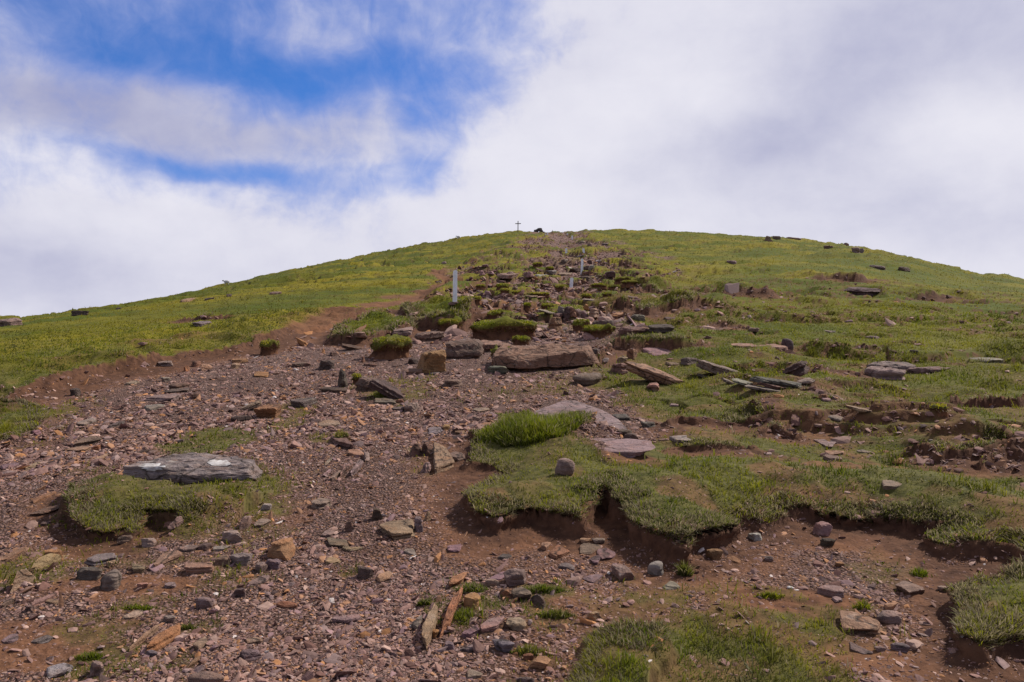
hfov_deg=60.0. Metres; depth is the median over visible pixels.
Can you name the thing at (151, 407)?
flat stone
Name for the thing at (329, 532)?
flat stone
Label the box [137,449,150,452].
stone
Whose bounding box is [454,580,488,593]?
grass tuft
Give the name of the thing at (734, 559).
flat stone
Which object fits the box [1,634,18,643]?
flat stone
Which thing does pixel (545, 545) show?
stone
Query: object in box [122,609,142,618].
flat stone
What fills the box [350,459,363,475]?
rock rib
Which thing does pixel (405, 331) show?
flat stone
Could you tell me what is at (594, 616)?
stone
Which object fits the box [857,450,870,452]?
bedrock
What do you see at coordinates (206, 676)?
boulder
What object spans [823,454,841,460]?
flat stone
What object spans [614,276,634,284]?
turf hummock
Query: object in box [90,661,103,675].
stone
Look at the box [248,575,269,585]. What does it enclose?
flat stone
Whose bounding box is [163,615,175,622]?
stone
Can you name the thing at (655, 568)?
boulder
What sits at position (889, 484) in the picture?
rock
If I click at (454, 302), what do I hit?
marker post
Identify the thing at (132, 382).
flat stone
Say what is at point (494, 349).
turf hummock
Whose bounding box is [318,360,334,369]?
stone
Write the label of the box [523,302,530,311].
turf hummock
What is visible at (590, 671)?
grass
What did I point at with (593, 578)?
flat stone
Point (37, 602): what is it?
flat stone
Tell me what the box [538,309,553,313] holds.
flat stone
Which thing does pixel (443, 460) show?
flat stone
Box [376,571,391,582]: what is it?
flat stone
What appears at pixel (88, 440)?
flat stone
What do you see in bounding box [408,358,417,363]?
stone
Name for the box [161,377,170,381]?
stone
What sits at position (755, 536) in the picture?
stone
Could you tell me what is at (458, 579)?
flat stone
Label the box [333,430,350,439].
turf hummock
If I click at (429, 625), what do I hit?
flat stone
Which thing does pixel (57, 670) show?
flat stone
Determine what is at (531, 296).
flat stone
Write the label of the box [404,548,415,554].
flat stone
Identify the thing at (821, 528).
stone
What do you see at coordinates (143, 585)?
stone
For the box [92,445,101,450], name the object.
stone
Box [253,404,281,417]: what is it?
flat stone
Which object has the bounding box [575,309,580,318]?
upright stone
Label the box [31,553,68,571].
rock
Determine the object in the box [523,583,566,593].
grass tuft
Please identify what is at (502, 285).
turf hummock
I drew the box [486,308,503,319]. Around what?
turf hummock
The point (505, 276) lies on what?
flat stone
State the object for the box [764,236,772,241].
upright stone
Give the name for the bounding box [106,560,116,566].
stone
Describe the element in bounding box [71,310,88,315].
rock outcrop
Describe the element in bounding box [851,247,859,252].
rock outcrop
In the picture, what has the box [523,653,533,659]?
stone
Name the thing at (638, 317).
stone
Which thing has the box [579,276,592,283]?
stone
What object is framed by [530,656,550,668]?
stone
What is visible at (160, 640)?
flat stone
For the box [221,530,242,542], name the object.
stone
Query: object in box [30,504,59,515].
flat stone
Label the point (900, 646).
stone
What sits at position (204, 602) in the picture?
boulder
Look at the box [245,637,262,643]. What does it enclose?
flat stone
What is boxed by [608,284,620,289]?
turf hummock
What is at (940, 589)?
stone
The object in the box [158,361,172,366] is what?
flat stone
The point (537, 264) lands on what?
turf hummock
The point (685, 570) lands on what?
grass tuft
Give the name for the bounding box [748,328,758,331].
stone
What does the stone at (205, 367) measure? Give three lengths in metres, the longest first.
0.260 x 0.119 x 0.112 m
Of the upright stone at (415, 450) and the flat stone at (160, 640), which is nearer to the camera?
the flat stone at (160, 640)
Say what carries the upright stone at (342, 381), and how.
on the ground at (520, 527)
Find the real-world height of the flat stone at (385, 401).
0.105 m
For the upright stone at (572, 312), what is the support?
on the ground at (520, 527)
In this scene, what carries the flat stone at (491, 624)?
on the ground at (520, 527)
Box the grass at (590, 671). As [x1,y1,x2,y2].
[0,229,1023,681]
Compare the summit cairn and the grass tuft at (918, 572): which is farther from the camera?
the summit cairn
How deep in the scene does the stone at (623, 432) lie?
7.46 m
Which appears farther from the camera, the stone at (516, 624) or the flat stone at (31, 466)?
the flat stone at (31, 466)
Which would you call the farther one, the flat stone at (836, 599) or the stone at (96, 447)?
the stone at (96, 447)
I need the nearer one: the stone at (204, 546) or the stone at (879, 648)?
the stone at (879, 648)
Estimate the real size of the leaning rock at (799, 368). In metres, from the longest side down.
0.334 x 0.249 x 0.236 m
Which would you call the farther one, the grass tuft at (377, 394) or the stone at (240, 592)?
the grass tuft at (377, 394)
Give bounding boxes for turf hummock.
[259,338,280,355]
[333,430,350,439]
[351,373,361,383]
[368,333,412,359]
[437,316,461,331]
[468,296,481,304]
[469,316,536,340]
[475,284,485,289]
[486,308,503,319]
[491,344,509,364]
[495,283,509,289]
[499,288,509,294]
[508,290,520,294]
[511,335,530,345]
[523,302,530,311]
[527,291,549,297]
[532,262,543,266]
[541,302,553,309]
[545,266,553,270]
[554,284,568,291]
[572,318,589,331]
[581,293,592,298]
[582,323,616,338]
[589,283,607,289]
[601,292,613,296]
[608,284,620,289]
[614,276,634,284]
[620,280,638,287]
[927,402,948,417]
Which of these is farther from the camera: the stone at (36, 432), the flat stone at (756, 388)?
the flat stone at (756, 388)
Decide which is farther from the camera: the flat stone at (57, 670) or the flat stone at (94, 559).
the flat stone at (94, 559)
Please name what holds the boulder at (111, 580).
on the ground at (520, 527)
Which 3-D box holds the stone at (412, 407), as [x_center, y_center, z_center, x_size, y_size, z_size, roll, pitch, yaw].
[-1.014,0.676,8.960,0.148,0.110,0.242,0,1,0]
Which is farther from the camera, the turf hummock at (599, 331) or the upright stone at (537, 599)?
the turf hummock at (599, 331)
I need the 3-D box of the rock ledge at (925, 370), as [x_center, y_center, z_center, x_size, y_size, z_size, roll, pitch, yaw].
[5.481,0.441,11.681,0.601,0.206,0.260,1,6,0]
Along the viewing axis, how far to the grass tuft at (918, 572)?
4.45 m
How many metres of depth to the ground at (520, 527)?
6.55 m
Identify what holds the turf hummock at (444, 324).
on the ground at (520, 527)
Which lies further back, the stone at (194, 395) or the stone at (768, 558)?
the stone at (194, 395)
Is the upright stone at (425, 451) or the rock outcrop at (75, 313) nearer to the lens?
the upright stone at (425, 451)
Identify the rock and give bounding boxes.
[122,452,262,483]
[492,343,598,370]
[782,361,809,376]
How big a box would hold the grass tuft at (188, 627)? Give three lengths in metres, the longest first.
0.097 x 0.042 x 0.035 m
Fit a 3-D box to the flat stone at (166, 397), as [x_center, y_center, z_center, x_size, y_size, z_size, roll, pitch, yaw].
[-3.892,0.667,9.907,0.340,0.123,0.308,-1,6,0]
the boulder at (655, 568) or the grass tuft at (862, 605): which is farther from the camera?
the boulder at (655, 568)
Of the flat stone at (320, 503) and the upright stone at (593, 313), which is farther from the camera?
the upright stone at (593, 313)
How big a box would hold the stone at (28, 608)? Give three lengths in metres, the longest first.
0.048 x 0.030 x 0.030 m
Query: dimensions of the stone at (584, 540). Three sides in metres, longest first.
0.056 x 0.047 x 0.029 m
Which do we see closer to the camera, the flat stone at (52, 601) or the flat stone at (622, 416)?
the flat stone at (52, 601)
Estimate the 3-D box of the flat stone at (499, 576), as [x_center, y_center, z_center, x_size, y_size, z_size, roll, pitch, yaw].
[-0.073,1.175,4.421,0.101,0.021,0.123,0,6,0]
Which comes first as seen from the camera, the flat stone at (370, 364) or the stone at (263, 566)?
the stone at (263, 566)
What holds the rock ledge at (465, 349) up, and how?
on the ground at (520, 527)
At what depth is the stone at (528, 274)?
40.02 m
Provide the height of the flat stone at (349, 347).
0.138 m
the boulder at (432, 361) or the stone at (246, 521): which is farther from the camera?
the boulder at (432, 361)
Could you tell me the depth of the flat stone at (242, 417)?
8.52 m
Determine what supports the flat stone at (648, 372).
on the ground at (520, 527)
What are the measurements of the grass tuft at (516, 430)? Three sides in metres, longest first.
0.973 x 0.839 x 0.311 m
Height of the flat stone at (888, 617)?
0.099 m
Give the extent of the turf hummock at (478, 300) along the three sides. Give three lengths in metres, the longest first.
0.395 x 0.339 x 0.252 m
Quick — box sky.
[0,0,1023,316]
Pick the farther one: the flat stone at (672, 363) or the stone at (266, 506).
the flat stone at (672, 363)
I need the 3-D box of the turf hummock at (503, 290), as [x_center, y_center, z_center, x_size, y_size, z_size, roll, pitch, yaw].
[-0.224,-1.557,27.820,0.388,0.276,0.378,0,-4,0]
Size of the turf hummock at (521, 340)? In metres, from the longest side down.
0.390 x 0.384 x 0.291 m
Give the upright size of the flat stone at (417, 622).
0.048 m
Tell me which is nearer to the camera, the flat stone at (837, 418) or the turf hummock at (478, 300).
the flat stone at (837, 418)
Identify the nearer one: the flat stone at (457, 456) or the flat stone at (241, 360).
the flat stone at (457, 456)
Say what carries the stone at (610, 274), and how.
on the ground at (520, 527)
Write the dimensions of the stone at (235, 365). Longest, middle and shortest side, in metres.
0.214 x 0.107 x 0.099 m
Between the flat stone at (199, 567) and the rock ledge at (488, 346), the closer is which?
the flat stone at (199, 567)
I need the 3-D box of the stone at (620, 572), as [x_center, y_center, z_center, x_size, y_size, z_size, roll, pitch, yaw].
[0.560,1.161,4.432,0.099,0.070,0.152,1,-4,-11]
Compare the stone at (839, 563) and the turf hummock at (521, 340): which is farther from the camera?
the turf hummock at (521, 340)
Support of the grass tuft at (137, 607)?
on the ground at (520, 527)
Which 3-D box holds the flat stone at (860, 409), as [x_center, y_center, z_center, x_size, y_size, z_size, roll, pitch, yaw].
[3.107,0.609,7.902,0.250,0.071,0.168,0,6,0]
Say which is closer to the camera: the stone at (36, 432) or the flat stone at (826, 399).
the stone at (36, 432)
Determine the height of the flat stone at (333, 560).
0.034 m
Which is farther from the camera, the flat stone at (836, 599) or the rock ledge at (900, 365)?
the rock ledge at (900, 365)
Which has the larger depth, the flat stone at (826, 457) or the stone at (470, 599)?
the flat stone at (826, 457)
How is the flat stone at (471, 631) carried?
on the ground at (520, 527)
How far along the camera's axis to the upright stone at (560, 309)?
19.43 m
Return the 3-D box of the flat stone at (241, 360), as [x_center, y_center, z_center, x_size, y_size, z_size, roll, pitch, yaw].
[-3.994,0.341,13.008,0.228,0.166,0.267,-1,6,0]
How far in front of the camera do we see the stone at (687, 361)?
12.17 m
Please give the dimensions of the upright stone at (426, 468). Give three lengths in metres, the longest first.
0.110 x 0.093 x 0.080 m
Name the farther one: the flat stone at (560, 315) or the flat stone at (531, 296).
the flat stone at (531, 296)
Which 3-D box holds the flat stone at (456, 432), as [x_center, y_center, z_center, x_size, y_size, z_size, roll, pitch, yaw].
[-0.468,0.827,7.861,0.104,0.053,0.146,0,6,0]
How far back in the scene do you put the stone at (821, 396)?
8.74 m
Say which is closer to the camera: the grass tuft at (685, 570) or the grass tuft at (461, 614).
the grass tuft at (461, 614)
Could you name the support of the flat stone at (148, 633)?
on the ground at (520, 527)
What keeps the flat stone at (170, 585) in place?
on the ground at (520, 527)
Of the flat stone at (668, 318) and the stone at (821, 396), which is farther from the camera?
the flat stone at (668, 318)
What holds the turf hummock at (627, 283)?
on the ground at (520, 527)
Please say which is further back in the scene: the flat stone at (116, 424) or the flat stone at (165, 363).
the flat stone at (165, 363)
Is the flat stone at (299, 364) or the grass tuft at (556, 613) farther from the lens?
the flat stone at (299, 364)
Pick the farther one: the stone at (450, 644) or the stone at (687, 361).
the stone at (687, 361)
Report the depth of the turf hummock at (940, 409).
7.64 m
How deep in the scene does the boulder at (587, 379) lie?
10.59 m
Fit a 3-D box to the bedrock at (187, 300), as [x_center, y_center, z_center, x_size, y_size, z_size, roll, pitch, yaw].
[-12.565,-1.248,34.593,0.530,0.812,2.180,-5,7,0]
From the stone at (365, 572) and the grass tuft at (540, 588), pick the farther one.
the stone at (365, 572)
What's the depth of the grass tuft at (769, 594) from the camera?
4.14 m
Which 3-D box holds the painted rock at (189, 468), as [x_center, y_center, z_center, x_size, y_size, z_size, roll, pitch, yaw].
[-2.273,1.022,6.433,0.969,0.348,0.511,-1,6,0]
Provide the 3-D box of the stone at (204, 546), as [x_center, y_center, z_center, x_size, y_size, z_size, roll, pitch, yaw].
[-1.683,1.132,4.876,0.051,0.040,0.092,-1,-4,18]
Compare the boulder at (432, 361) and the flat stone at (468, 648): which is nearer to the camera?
the flat stone at (468, 648)
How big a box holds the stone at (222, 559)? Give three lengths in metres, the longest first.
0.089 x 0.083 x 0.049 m
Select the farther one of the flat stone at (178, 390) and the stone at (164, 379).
the stone at (164, 379)
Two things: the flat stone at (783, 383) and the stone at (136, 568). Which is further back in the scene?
the flat stone at (783, 383)
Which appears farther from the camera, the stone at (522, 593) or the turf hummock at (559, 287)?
the turf hummock at (559, 287)
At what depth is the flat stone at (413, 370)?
11.59 m
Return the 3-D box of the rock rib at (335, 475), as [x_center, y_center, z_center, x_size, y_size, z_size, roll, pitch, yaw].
[-1.265,0.982,6.375,0.030,0.094,0.222,0,-4,5]
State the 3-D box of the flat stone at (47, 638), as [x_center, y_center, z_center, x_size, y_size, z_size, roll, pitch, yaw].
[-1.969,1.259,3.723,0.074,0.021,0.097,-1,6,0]
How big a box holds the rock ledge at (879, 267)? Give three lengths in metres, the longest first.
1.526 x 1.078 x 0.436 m
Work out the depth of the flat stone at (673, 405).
9.22 m
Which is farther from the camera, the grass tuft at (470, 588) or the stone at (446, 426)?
the stone at (446, 426)
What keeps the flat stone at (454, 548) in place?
on the ground at (520, 527)
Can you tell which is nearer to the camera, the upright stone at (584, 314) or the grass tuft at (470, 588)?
the grass tuft at (470, 588)
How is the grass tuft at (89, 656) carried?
on the ground at (520, 527)
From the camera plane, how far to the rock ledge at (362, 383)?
10.29 m
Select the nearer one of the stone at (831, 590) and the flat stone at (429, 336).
the stone at (831, 590)
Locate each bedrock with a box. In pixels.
[181,298,195,301]
[534,400,625,428]
[593,438,655,457]
[642,348,671,355]
[662,581,680,589]
[669,435,690,441]
[731,343,795,354]
[813,439,835,447]
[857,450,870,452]
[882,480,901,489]
[968,357,1003,363]
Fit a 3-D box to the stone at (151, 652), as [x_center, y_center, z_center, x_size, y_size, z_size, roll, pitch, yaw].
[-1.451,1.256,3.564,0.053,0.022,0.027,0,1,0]
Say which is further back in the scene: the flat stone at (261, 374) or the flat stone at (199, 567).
the flat stone at (261, 374)
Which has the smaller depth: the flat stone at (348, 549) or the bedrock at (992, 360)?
the flat stone at (348, 549)
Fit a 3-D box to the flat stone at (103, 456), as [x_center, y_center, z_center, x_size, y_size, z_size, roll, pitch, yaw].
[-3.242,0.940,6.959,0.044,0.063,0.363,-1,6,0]
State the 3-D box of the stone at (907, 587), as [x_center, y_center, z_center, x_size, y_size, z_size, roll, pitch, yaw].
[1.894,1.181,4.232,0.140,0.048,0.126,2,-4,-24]
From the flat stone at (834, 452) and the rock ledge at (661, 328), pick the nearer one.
the flat stone at (834, 452)
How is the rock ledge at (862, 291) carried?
on the ground at (520, 527)
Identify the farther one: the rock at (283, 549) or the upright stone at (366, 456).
the upright stone at (366, 456)
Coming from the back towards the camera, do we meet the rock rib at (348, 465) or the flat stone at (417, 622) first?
the rock rib at (348, 465)
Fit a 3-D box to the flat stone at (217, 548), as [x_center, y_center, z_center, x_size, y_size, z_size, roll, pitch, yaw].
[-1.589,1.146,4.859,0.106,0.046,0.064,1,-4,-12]
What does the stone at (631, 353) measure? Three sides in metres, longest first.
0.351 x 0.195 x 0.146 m
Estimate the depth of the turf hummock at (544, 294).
26.24 m
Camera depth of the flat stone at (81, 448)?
7.32 m
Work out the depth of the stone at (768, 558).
4.66 m
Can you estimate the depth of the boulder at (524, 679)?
3.34 m
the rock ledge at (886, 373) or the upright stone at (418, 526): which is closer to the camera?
the upright stone at (418, 526)
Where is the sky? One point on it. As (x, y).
(149, 149)
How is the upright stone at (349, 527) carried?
on the ground at (520, 527)
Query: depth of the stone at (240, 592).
4.21 m
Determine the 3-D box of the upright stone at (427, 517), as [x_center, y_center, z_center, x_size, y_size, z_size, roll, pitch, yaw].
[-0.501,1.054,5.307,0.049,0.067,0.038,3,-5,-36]
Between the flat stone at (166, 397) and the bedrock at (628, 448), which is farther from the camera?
the flat stone at (166, 397)
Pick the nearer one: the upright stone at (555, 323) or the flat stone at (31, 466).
the flat stone at (31, 466)
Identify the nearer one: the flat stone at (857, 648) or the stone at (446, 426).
the flat stone at (857, 648)
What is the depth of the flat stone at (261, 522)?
5.25 m
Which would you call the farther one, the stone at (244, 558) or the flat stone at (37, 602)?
the stone at (244, 558)
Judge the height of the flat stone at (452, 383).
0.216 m
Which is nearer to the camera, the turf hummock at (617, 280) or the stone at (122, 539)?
the stone at (122, 539)
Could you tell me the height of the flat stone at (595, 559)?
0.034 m
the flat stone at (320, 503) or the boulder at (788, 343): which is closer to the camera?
the flat stone at (320, 503)
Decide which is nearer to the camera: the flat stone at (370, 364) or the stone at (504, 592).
the stone at (504, 592)
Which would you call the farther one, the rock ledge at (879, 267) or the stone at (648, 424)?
the rock ledge at (879, 267)
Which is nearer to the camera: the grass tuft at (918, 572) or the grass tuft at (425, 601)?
the grass tuft at (425, 601)
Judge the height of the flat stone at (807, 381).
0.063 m
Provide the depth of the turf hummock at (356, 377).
10.77 m
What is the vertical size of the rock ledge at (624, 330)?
0.213 m
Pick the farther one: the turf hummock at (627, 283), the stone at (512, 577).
the turf hummock at (627, 283)
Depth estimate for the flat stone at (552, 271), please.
46.23 m
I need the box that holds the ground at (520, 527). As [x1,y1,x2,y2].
[0,229,1023,681]
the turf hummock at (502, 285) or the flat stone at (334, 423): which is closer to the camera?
the flat stone at (334, 423)
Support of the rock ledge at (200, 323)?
on the ground at (520, 527)
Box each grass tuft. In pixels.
[70,650,108,660]
[119,604,156,610]
[181,622,196,629]
[371,391,385,397]
[414,597,431,606]
[453,606,474,624]
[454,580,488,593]
[474,410,584,447]
[509,642,546,655]
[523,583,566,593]
[533,608,576,618]
[674,559,697,576]
[754,590,785,599]
[850,598,872,610]
[908,566,927,577]
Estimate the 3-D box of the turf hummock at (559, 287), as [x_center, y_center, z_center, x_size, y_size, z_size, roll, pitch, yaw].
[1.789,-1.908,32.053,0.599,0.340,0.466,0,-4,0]
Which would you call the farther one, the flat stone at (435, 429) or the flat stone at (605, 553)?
the flat stone at (435, 429)
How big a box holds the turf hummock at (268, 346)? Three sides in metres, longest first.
0.408 x 0.402 x 0.379 m
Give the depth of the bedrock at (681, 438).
7.38 m
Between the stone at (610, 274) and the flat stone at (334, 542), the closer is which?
the flat stone at (334, 542)
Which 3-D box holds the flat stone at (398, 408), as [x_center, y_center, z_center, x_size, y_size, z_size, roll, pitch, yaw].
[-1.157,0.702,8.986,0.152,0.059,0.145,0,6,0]
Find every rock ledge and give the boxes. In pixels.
[192,321,211,326]
[269,292,281,294]
[355,377,377,391]
[445,339,483,358]
[481,340,507,351]
[592,319,613,325]
[618,326,648,334]
[648,324,675,332]
[844,287,880,296]
[864,366,905,379]
[866,361,915,369]
[869,265,885,269]
[898,266,909,271]
[906,366,950,373]
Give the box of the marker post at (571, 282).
[569,278,572,287]
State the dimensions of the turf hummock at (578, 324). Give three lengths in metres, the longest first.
0.442 x 0.393 x 0.371 m
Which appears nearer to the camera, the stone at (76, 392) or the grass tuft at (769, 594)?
the grass tuft at (769, 594)
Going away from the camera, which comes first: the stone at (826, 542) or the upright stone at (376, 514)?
the stone at (826, 542)
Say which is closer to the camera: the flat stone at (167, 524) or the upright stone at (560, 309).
the flat stone at (167, 524)
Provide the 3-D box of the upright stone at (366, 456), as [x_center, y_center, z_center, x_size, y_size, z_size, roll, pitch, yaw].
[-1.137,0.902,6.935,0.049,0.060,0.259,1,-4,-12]
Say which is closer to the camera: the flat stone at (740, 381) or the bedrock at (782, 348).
the flat stone at (740, 381)
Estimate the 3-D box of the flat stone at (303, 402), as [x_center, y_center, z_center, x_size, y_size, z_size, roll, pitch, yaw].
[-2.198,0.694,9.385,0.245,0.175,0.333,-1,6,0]
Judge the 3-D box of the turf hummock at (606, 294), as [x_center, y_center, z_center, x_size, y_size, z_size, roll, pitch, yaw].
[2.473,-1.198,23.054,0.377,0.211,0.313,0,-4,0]
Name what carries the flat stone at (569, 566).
on the ground at (520, 527)
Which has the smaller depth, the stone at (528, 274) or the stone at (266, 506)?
the stone at (266, 506)
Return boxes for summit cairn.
[534,228,543,232]
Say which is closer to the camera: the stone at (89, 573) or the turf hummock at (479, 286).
the stone at (89, 573)
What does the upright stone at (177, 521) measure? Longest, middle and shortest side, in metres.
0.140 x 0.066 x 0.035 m
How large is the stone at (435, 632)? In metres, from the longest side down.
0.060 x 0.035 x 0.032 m
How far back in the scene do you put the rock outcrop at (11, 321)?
26.34 m
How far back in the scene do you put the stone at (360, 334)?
15.13 m
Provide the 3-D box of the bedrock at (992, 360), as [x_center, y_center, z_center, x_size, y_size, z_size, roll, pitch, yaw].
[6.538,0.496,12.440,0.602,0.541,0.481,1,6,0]
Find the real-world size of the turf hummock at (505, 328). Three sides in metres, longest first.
1.337 x 0.692 x 0.620 m
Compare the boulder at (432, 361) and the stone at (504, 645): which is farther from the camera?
the boulder at (432, 361)
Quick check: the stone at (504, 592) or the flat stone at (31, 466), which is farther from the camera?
the flat stone at (31, 466)
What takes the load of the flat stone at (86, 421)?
on the ground at (520, 527)
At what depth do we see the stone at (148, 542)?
4.91 m
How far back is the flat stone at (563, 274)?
46.15 m
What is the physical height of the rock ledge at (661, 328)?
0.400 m
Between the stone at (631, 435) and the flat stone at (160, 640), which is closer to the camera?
the flat stone at (160, 640)
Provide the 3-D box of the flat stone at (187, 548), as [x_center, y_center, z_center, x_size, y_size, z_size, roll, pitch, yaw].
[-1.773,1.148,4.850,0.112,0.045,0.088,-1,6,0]
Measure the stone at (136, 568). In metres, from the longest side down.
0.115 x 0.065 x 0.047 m
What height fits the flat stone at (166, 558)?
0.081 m
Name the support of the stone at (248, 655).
on the ground at (520, 527)
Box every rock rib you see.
[330,470,341,479]
[340,460,352,475]
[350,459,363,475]
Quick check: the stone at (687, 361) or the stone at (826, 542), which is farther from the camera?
the stone at (687, 361)
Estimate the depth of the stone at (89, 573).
4.42 m
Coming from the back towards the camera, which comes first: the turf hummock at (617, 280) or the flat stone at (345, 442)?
the turf hummock at (617, 280)
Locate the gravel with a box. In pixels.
[0,231,1023,681]
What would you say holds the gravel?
on the ground at (520, 527)
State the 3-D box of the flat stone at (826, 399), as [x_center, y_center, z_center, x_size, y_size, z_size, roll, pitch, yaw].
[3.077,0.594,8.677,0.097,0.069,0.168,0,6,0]
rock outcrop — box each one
[0,318,22,326]
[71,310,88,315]
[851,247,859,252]
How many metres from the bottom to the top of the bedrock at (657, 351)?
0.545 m
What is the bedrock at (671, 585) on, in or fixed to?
on the ground at (520, 527)
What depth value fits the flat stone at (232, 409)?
8.98 m
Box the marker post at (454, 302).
[448,270,458,305]
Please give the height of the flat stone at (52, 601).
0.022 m
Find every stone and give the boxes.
[0,462,18,469]
[0,546,29,564]
[1,597,14,607]
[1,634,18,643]
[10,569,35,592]
[24,605,32,611]
[25,462,39,470]
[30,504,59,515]
[31,430,40,434]
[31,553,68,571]
[31,634,52,643]
[32,491,55,502]
[32,591,58,605]
[44,549,63,560]
[45,599,58,604]
[46,663,73,677]
[67,446,90,451]
[70,388,80,396]
[74,436,101,446]
[76,567,101,580]
[77,418,96,425]
[84,553,117,565]
[88,454,107,464]
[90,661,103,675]
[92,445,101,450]
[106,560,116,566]
[109,421,124,427]
[117,535,132,544]
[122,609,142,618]
[125,381,139,384]
[129,624,158,650]
[132,563,144,573]
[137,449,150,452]
[137,583,147,588]
[141,538,156,547]
[144,404,164,410]
[145,393,181,401]
[146,623,180,650]
[146,650,157,655]
[153,550,181,565]
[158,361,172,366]
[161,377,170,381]
[162,388,188,392]
[163,521,171,527]
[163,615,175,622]
[164,582,176,587]
[168,383,190,388]
[168,516,182,528]
[178,545,197,551]
[184,562,213,573]
[186,656,200,667]
[191,361,200,366]
[191,392,198,399]
[193,637,207,648]
[198,542,213,550]
[201,364,211,370]
[213,545,230,551]
[214,554,230,564]
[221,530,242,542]
[228,408,237,411]
[230,553,252,565]
[231,358,247,362]
[231,363,239,368]
[231,415,253,420]
[233,588,245,596]
[239,516,251,528]
[239,648,261,661]
[240,400,261,410]
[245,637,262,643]
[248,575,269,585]
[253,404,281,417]
[254,372,268,377]
[254,518,270,526]
[255,562,267,571]
[260,503,271,509]
[265,559,280,569]
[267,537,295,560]
[276,601,296,607]
[290,397,316,407]
[292,362,309,366]
[292,362,310,366]
[311,498,331,509]
[317,419,339,426]
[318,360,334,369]
[320,387,346,392]
[321,527,337,536]
[325,557,340,564]
[327,537,348,546]
[330,436,353,448]
[331,614,360,623]
[338,368,347,387]
[342,343,361,349]
[342,547,363,551]
[345,521,353,531]
[346,449,363,456]
[353,332,366,337]
[357,565,372,578]
[363,363,376,366]
[364,452,369,460]
[367,379,403,398]
[371,508,382,519]
[375,398,395,404]
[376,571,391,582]
[379,519,415,539]
[391,406,403,410]
[392,327,412,335]
[401,368,422,374]
[404,402,419,411]
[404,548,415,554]
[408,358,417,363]
[409,443,420,456]
[411,615,421,628]
[414,331,443,341]
[414,516,422,532]
[420,443,430,455]
[421,462,431,472]
[422,604,437,647]
[424,512,431,520]
[427,427,442,434]
[428,427,441,433]
[432,629,438,637]
[433,442,453,473]
[433,578,449,587]
[440,585,462,636]
[442,379,462,386]
[443,424,449,429]
[444,641,453,650]
[447,544,461,551]
[449,572,466,586]
[450,451,464,461]
[454,430,464,434]
[460,644,472,651]
[462,624,478,637]
[464,592,480,609]
[467,669,481,678]
[473,408,488,411]
[480,616,504,632]
[484,579,499,585]
[487,366,508,373]
[489,571,504,579]
[492,639,513,652]
[497,273,518,278]
[498,554,511,558]
[499,588,509,596]
[503,568,525,585]
[506,617,525,630]
[511,587,530,599]
[523,272,533,277]
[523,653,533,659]
[525,295,537,298]
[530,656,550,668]
[531,594,545,609]
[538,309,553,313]
[541,542,550,549]
[547,270,556,273]
[548,317,562,329]
[549,545,570,558]
[554,313,562,318]
[557,306,563,312]
[558,272,571,275]
[558,563,574,569]
[562,306,569,317]
[569,268,579,272]
[569,306,576,316]
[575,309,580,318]
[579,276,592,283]
[580,538,590,542]
[580,543,600,554]
[581,310,587,318]
[583,574,602,582]
[586,611,601,621]
[587,308,598,317]
[588,555,599,564]
[592,538,604,543]
[597,548,615,559]
[605,271,615,277]
[610,363,627,374]
[611,564,633,580]
[612,414,629,419]
[617,357,627,362]
[617,429,631,435]
[623,361,683,384]
[624,433,637,438]
[627,349,637,358]
[630,314,644,320]
[640,421,654,427]
[646,382,658,390]
[664,317,675,320]
[665,362,678,365]
[670,403,678,406]
[681,357,697,365]
[696,359,737,373]
[705,549,722,559]
[721,377,733,384]
[727,556,740,563]
[732,378,752,384]
[744,384,780,391]
[747,533,761,540]
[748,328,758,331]
[748,376,801,387]
[757,382,787,389]
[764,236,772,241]
[764,556,773,560]
[797,378,814,383]
[812,521,832,535]
[817,585,843,597]
[818,394,827,398]
[820,538,835,546]
[822,398,831,401]
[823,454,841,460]
[825,450,843,454]
[828,415,843,421]
[832,596,842,602]
[835,561,843,566]
[839,610,882,633]
[845,405,871,412]
[849,642,872,653]
[875,646,885,651]
[876,610,901,623]
[890,642,909,652]
[895,581,924,593]
[937,586,947,591]
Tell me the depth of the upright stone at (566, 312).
19.29 m
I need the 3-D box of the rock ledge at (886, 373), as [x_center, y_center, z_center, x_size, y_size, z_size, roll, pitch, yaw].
[4.730,0.603,11.341,0.580,0.552,0.425,0,6,0]
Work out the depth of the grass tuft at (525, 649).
3.60 m
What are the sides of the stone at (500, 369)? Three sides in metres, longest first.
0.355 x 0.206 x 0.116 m
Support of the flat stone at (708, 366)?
on the ground at (520, 527)
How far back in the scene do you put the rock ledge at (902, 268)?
54.48 m
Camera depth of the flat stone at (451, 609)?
3.90 m
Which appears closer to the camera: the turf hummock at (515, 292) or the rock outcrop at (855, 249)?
the turf hummock at (515, 292)
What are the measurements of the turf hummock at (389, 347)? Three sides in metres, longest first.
0.678 x 0.640 x 0.574 m
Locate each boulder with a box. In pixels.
[100,569,121,590]
[188,671,224,681]
[196,597,212,607]
[417,349,445,372]
[516,677,534,681]
[555,458,574,475]
[573,372,601,385]
[647,561,663,575]
[781,338,793,349]
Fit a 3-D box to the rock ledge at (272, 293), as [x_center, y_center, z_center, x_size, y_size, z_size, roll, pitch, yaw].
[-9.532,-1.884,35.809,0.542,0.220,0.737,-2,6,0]
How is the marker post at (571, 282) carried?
on the ground at (520, 527)
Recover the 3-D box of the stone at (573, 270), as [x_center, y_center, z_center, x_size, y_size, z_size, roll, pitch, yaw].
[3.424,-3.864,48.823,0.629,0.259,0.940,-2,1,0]
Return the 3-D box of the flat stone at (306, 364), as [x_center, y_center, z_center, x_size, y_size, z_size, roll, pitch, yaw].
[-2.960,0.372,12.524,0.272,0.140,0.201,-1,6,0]
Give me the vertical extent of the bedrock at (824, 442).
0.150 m
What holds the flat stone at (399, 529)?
on the ground at (520, 527)

